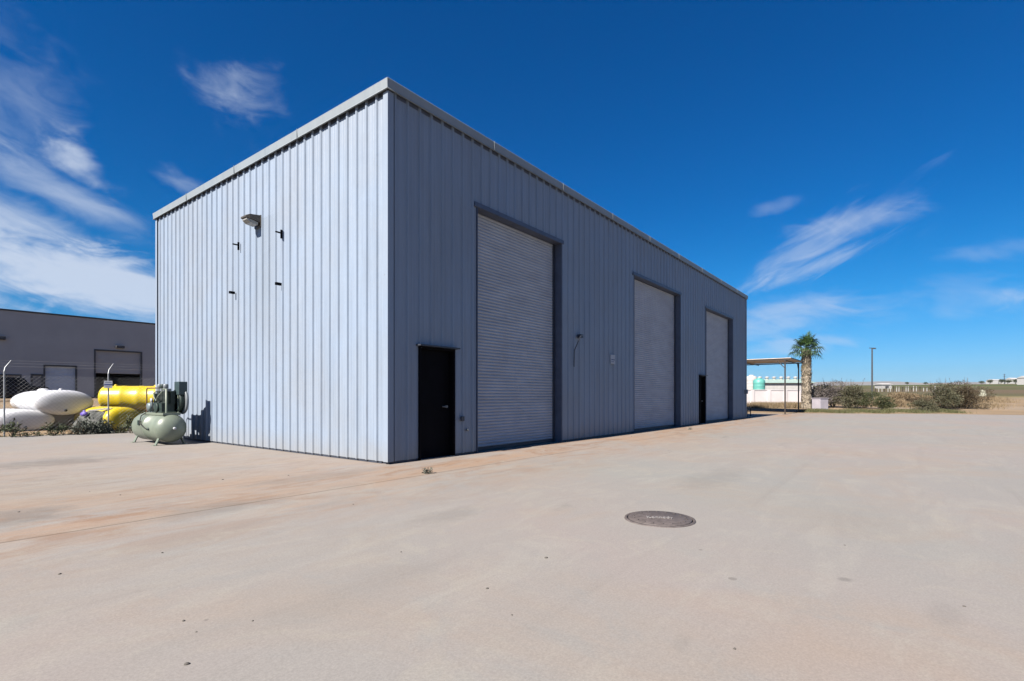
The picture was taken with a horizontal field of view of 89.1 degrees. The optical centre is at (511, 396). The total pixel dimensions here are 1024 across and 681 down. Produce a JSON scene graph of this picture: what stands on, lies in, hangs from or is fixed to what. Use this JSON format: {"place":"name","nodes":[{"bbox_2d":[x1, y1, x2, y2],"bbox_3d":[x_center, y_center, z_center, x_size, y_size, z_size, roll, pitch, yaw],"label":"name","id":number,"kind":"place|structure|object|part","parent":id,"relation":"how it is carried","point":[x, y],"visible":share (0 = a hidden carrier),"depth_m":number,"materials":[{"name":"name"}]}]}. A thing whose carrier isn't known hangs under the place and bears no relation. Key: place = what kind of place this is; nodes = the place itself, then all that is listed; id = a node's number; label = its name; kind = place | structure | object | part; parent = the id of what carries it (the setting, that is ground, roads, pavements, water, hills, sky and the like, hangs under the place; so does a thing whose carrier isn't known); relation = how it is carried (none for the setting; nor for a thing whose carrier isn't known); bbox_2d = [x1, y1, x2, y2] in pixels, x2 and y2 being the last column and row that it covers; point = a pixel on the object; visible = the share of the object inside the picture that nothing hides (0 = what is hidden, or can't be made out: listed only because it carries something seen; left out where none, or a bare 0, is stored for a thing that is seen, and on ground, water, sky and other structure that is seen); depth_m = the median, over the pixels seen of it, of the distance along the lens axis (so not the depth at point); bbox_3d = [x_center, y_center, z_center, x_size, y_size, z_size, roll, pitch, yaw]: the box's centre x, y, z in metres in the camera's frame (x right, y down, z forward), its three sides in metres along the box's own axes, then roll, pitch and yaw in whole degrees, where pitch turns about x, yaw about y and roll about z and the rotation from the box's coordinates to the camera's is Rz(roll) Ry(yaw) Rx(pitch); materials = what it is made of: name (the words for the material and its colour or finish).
{"place":"outdoors","nodes":[
{"label":"outdoors","id":0,"kind":"place"},
{"bbox_2d":[135,409,145,413],"bbox_3d":[-15.974,0.849,22.221,2.746,0.814,0.896,0,0,-14],"label":"storage tank","id":1,"kind":"object","parent":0,"point":[141,411],"visible":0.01,"depth_m":21.93,"materials":[{"name":"metal"}]},
{"bbox_2d":[98,384,154,409],"bbox_3d":[-15.594,0.013,21.846,2.941,1.079,1.018,0,0,-14],"label":"storage tank","id":2,"kind":"object","parent":1,"relation":"on","point":[141,390],"visible":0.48,"depth_m":21.35,"materials":[{"name":"yellow metal"}]},
{"bbox_2d":[0,413,1023,680],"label":"yard pavement","id":3,"kind":"structure","parent":0,"point":[840,547],"depth_m":4.16,"materials":[{"name":"concrete"}]},
{"bbox_2d":[0,418,27,436],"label":"weed","id":4,"kind":"object","parent":3,"relation":"on","point":[9,427],"visible":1,"depth_m":16.47,"materials":[{"name":"green plant"}]},
{"bbox_2d":[26,431,44,436],"bbox_3d":[-15.519,1.218,16.874,0.499,0.209,0.542,0,0,25],"label":"weed","id":5,"kind":"object","parent":3,"relation":"on","point":[37,432],"visible":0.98,"depth_m":16.91,"materials":[{"name":"green plant"}]},
{"bbox_2d":[40,422,59,435],"bbox_3d":[-15.243,1.085,17.157,0.553,0.544,0.499,0,0,-14],"label":"weed","id":6,"kind":"object","parent":3,"relation":"on","point":[50,431],"visible":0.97,"depth_m":17.16,"materials":[{"name":"green plant"}]},
{"bbox_2d":[57,423,68,434],"bbox_3d":[-15.000,1.092,17.378,0.402,0.464,0.441,0,0,-36],"label":"weed","id":7,"kind":"object","parent":3,"relation":"on","point":[61,428],"visible":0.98,"depth_m":17.39,"materials":[{"name":"green plant"}]},
{"bbox_2d":[66,417,84,434],"bbox_3d":[-14.880,1.031,17.672,0.833,0.664,0.671,0,0,45],"label":"weed","id":8,"kind":"object","parent":3,"relation":"on","point":[75,433],"visible":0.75,"depth_m":17.59,"materials":[{"name":"green plant"}]},
{"bbox_2d":[0,360,154,435],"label":"chain link fence","id":9,"kind":"object","parent":3,"relation":"on","point":[3,399],"visible":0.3,"depth_m":17.75,"materials":[{"name":"silver metal"}]},
{"bbox_2d":[104,381,111,387],"bbox_3d":[-14.339,-0.425,18.452,0.240,0.260,0.012,0,0,-32],"label":"sign","id":10,"kind":"object","parent":9,"relation":"attached to","point":[107,384],"visible":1,"depth_m":18.45,"materials":[{"name":"white metal"}]},
{"bbox_2d":[68,415,106,433],"bbox_3d":[-14.544,0.988,17.851,0.871,0.775,1.027,0,0,10],"label":"weed","id":11,"kind":"object","parent":3,"relation":"on","point":[90,425],"visible":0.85,"depth_m":17.79,"materials":[{"name":"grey plant"}]},
{"bbox_2d":[86,416,115,433],"bbox_3d":[-14.222,1.019,18.081,0.771,0.751,0.829,0,0,-13],"label":"weed","id":12,"kind":"object","parent":3,"relation":"on","point":[106,424],"visible":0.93,"depth_m":18.05,"materials":[{"name":"green plant"}]},
{"bbox_2d":[114,424,125,432],"bbox_3d":[-13.807,1.169,18.285,0.390,0.456,0.405,0,0,-27],"label":"weed","id":13,"kind":"object","parent":3,"relation":"on","point":[120,429],"visible":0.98,"depth_m":18.30,"materials":[{"name":"green plant"}]},
{"bbox_2d":[123,415,133,432],"bbox_3d":[-13.440,0.966,18.287,0.480,0.725,0.358,0,0,6],"label":"weed","id":14,"kind":"object","parent":3,"relation":"on","point":[129,422],"visible":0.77,"depth_m":18.26,"materials":[{"name":"green plant"}]},
{"bbox_2d":[130,382,188,445],"bbox_3d":[-9.822,0.452,14.433,2.294,1.706,0.843,0,0,38],"label":"air compressor","id":15,"kind":"object","parent":3,"relation":"on","point":[161,420],"visible":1,"depth_m":14.02,"materials":[{"name":"green paint"}]},
{"bbox_2d":[421,467,432,473],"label":"weed","id":16,"kind":"object","parent":3,"relation":"on","point":[426,471],"visible":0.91,"depth_m":8.74,"materials":[{"name":"grey plant"}]},
{"bbox_2d":[153,77,747,463],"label":"metal warehouse","id":17,"kind":"structure","parent":3,"relation":"on","point":[387,270],"depth_m":12.75,"materials":[{"name":"metal"}]},
{"bbox_2d":[416,344,459,460],"bbox_3d":[-1.589,0.125,10.915,0.300,2.350,1.150,0,0,38],"label":"door","id":18,"kind":"structure","parent":17,"relation":"in","point":[436,364],"depth_m":11.02,"materials":[{"name":"black paint"}]},
{"bbox_2d":[474,201,563,452],"bbox_3d":[0.190,-1.565,13.390,0.332,5.730,3.800,0,0,38],"label":"roll up door","id":19,"kind":"structure","parent":17,"relation":"in","point":[519,264],"depth_m":13.45,"materials":[{"name":"metal"}]},
{"bbox_2d":[632,271,681,432],"bbox_3d":[5.668,-1.570,20.486,0.332,5.740,4.870,0,0,38],"label":"roll up door","id":20,"kind":"structure","parent":17,"relation":"in","point":[657,306],"depth_m":20.78,"materials":[{"name":"metal"}]},
{"bbox_2d":[699,375,707,423],"bbox_3d":[8.968,0.145,24.589,0.300,2.310,0.980,0,0,38],"label":"door","id":21,"kind":"structure","parent":17,"relation":"in","point":[702,378],"depth_m":24.89,"materials":[{"name":"black paint"}]},
{"bbox_2d":[705,306,733,421],"bbox_3d":[10.657,-1.530,26.934,0.333,5.660,4.880,0,0,38],"label":"roll up door","id":22,"kind":"structure","parent":17,"relation":"in","point":[718,325],"depth_m":27.41,"materials":[{"name":"metal"}]},
{"bbox_2d":[624,511,695,527],"bbox_3d":[1.559,1.284,5.487,0.730,0.024,0.730,0,0,0],"label":"manhole cover","id":23,"kind":"object","parent":3,"relation":"on","point":[662,519],"visible":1,"depth_m":5.40,"materials":[{"name":"metal"}]},
{"bbox_2d":[0,384,1023,436],"bbox_3d":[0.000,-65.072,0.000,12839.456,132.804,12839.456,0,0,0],"label":"ground","id":24,"kind":"structure","parent":0,"point":[1015,392],"depth_m":49.49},
{"bbox_2d":[0,377,48,394],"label":"parked car","id":25,"kind":"object","parent":24,"relation":"on","point":[17,380],"visible":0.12,"depth_m":40.54,"materials":[{"name":"black paint"}]},
{"label":"side window","id":26,"kind":"part","parent":25,"relation":"part of","materials":[{"name":"black glass"}]},
{"label":"side window","id":27,"kind":"part","parent":25,"relation":"part of","materials":[{"name":"black glass"}]},
{"bbox_2d":[0,409,54,430],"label":"storage tank","id":28,"kind":"object","parent":24,"relation":"on","point":[29,422],"visible":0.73,"depth_m":19.09,"materials":[{"name":"white metal"}]},
{"bbox_2d":[51,414,74,427],"bbox_3d":[-18.849,0.867,21.625,3.446,0.814,1.730,0,0,38],"label":"storage tank","id":29,"kind":"object","parent":24,"relation":"on","point":[62,419],"visible":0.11,"depth_m":20.45,"materials":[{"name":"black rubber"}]},
{"bbox_2d":[10,388,93,414],"bbox_3d":[-18.808,0.193,21.193,4.642,1.059,1.832,0,0,38],"label":"storage tank","id":30,"kind":"object","parent":29,"relation":"on","point":[40,400],"visible":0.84,"depth_m":19.87,"materials":[{"name":"white metal"}]},
{"bbox_2d":[0,431,132,436],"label":"grass","id":31,"kind":"structure","parent":24,"relation":"on","point":[47,435],"depth_m":17.24,"materials":[{"name":"plant"}]},
{"bbox_2d":[0,308,154,396],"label":"neighbour building","id":32,"kind":"structure","parent":24,"relation":"on","point":[28,339],"depth_m":49.06,"materials":[{"name":"beige paint"}]},
{"bbox_2d":[0,374,21,376],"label":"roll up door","id":33,"kind":"structure","parent":32,"relation":"in","point":[13,375],"depth_m":45.65,"materials":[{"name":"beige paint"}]},
{"bbox_2d":[31,374,42,386],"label":"door","id":34,"kind":"structure","parent":32,"relation":"in","point":[34,377],"depth_m":46.92,"materials":[{"name":"grey metal"}]},
{"bbox_2d":[43,364,76,390],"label":"roll up door","id":35,"kind":"structure","parent":32,"relation":"in","point":[67,371],"depth_m":48.26,"materials":[{"name":"grey metal"}]},
{"bbox_2d":[94,349,141,396],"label":"roll up door","id":36,"kind":"structure","parent":32,"relation":"in","point":[107,358],"depth_m":51.70,"materials":[{"name":"beige paint"}]},
{"bbox_2d":[72,411,115,430],"bbox_3d":[-15.384,0.930,19.237,1.595,0.819,0.970,0,0,0],"label":"tarp heap","id":37,"kind":"object","parent":24,"relation":"on","point":[97,416],"visible":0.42,"depth_m":18.92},
{"bbox_2d":[80,410,88,415],"bbox_3d":[-15.505,0.615,18.840,0.288,0.230,0.187,0,0,0],"label":"purple bag","id":38,"kind":"object","parent":37,"relation":"on","point":[84,413],"visible":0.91,"depth_m":18.78,"materials":[{"name":"purple plastic"}]},
{"bbox_2d":[86,408,111,411],"bbox_3d":[-15.236,0.484,19.219,0.770,0.048,0.200,-7,6,-18],"label":"white board","id":39,"kind":"object","parent":37,"relation":"on","point":[98,409],"visible":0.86,"depth_m":19.13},
{"bbox_2d":[74,406,139,431],"bbox_3d":[-15.689,0.870,20.176,3.042,0.957,1.262,0,0,32],"label":"storage tank","id":40,"kind":"object","parent":24,"relation":"on","point":[119,417],"visible":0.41,"depth_m":19.35,"materials":[{"name":"yellow metal"}]},
{"bbox_2d":[747,375,756,389],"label":"water tank","id":41,"kind":"object","parent":24,"relation":"on","point":[750,378],"visible":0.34,"depth_m":59.52,"materials":[{"name":"white plastic"}]},
{"bbox_2d":[753,378,764,389],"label":"water tank","id":42,"kind":"object","parent":24,"relation":"on","point":[758,383],"visible":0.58,"depth_m":57.50,"materials":[{"name":"teal plastic"}]},
{"bbox_2d":[747,390,801,402],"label":"white wall","id":43,"kind":"structure","parent":24,"relation":"on","point":[764,396],"depth_m":51.98,"materials":[{"name":"white paint"}]},
{"bbox_2d":[747,358,804,413],"bbox_3d":[17.923,-0.721,42.572,9.820,4.142,5.910,0,0,38],"label":"shade canopy","id":44,"kind":"object","parent":24,"relation":"on","point":[780,361],"visible":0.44,"depth_m":39.84,"materials":[{"name":"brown metal"}]},
{"bbox_2d":[758,376,814,389],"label":"long shed","id":45,"kind":"structure","parent":24,"relation":"on","point":[774,383],"depth_m":66.00,"materials":[{"name":"white metal"}]},
{"bbox_2d":[788,331,823,408],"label":"palm tree","id":46,"kind":"object","parent":24,"relation":"on","point":[806,353],"visible":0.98,"depth_m":46.68,"materials":[{"name":"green plant"}]},
{"bbox_2d":[811,398,828,408],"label":"concrete block","id":47,"kind":"object","parent":24,"relation":"on","point":[818,403],"depth_m":43.17,"materials":[{"name":"grey concrete"}]},
{"bbox_2d":[811,381,832,403],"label":"shrub","id":48,"kind":"object","parent":24,"relation":"on","point":[818,394],"visible":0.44,"depth_m":47.69,"materials":[{"name":"grey plant"}]},
{"bbox_2d":[814,378,845,406],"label":"shrub","id":49,"kind":"object","parent":24,"relation":"on","point":[832,390],"visible":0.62,"depth_m":48.73,"materials":[{"name":"green plant"}]},
{"bbox_2d":[831,378,865,408],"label":"shrub","id":50,"kind":"object","parent":24,"relation":"on","point":[851,396],"visible":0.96,"depth_m":46.97,"materials":[{"name":"green plant"}]},
{"bbox_2d":[846,390,883,407],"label":"shrub","id":51,"kind":"object","parent":24,"relation":"on","point":[863,403],"visible":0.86,"depth_m":46.58,"materials":[{"name":"green plant"}]},
{"bbox_2d":[871,348,875,398],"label":"light pole","id":52,"kind":"object","parent":24,"relation":"on","point":[872,369],"visible":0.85,"depth_m":65.92,"materials":[{"name":"grey metal"}]},
{"bbox_2d":[874,383,892,388],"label":"farm building","id":53,"kind":"structure","parent":24,"relation":"on","point":[883,385],"depth_m":168.59,"materials":[{"name":"white metal"}]},
{"bbox_2d":[873,396,897,408],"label":"shrub","id":54,"kind":"object","parent":24,"relation":"on","point":[882,404],"visible":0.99,"depth_m":44.72,"materials":[{"name":"green plant"}]},
{"bbox_2d":[884,396,909,405],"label":"shrub","id":55,"kind":"object","parent":24,"relation":"on","point":[900,401],"visible":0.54,"depth_m":49.33,"materials":[{"name":"beige plant"}]},
{"bbox_2d":[875,385,938,391],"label":"post fence","id":56,"kind":"object","parent":24,"relation":"on","point":[902,389],"visible":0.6,"depth_m":120.90,"materials":[{"name":"white metal"}]},
{"bbox_2d":[883,390,930,401],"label":"shrub","id":57,"kind":"object","parent":24,"relation":"on","point":[903,395],"visible":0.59,"depth_m":53.38,"materials":[{"name":"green plant"}]},
{"bbox_2d":[906,396,933,403],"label":"shrub","id":58,"kind":"object","parent":24,"relation":"on","point":[912,399],"visible":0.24,"depth_m":49.94,"materials":[{"name":"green plant"}]},
{"bbox_2d":[906,399,943,410],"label":"shrub","id":59,"kind":"object","parent":24,"relation":"on","point":[927,405],"visible":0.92,"depth_m":41.51,"materials":[{"name":"green plant"}]},
{"bbox_2d":[918,378,964,408],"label":"shrub","id":60,"kind":"object","parent":24,"relation":"on","point":[947,396],"visible":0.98,"depth_m":45.25,"materials":[{"name":"green plant"}]},
{"bbox_2d":[939,377,993,408],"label":"shrub","id":61,"kind":"object","parent":24,"relation":"on","point":[973,398],"visible":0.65,"depth_m":45.92,"materials":[{"name":"green plant"}]},
{"bbox_2d":[986,379,1003,383],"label":"farm building","id":62,"kind":"structure","parent":24,"relation":"on","point":[995,381],"depth_m":695.57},
{"bbox_2d":[1005,378,1016,383],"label":"farm building","id":63,"kind":"structure","parent":24,"relation":"on","point":[1011,382],"depth_m":647.57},
{"bbox_2d":[1017,376,1023,384],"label":"farm building","id":64,"kind":"structure","parent":24,"relation":"on","point":[1020,380],"depth_m":330.56,"materials":[{"name":"white metal"}]},
{"bbox_2d":[0,0,1023,382],"label":"sky","id":65,"kind":"structure","parent":0,"point":[853,169],"materials":[{"name":"blue"}]},
{"bbox_2d":[795,408,970,413],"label":"grass","id":66,"kind":"structure","parent":0,"point":[866,410],"depth_m":40.73,"materials":[{"name":"green plant"}]},
{"bbox_2d":[747,395,1022,409],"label":"dry grass","id":67,"kind":"structure","parent":0,"point":[780,404],"depth_m":48.36,"materials":[{"name":"beige plant"}]},
{"bbox_2d":[813,381,985,385],"bbox_3d":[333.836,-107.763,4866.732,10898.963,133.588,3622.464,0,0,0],"label":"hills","id":68,"kind":"structure","parent":0,"point":[874,382],"depth_m":5103.66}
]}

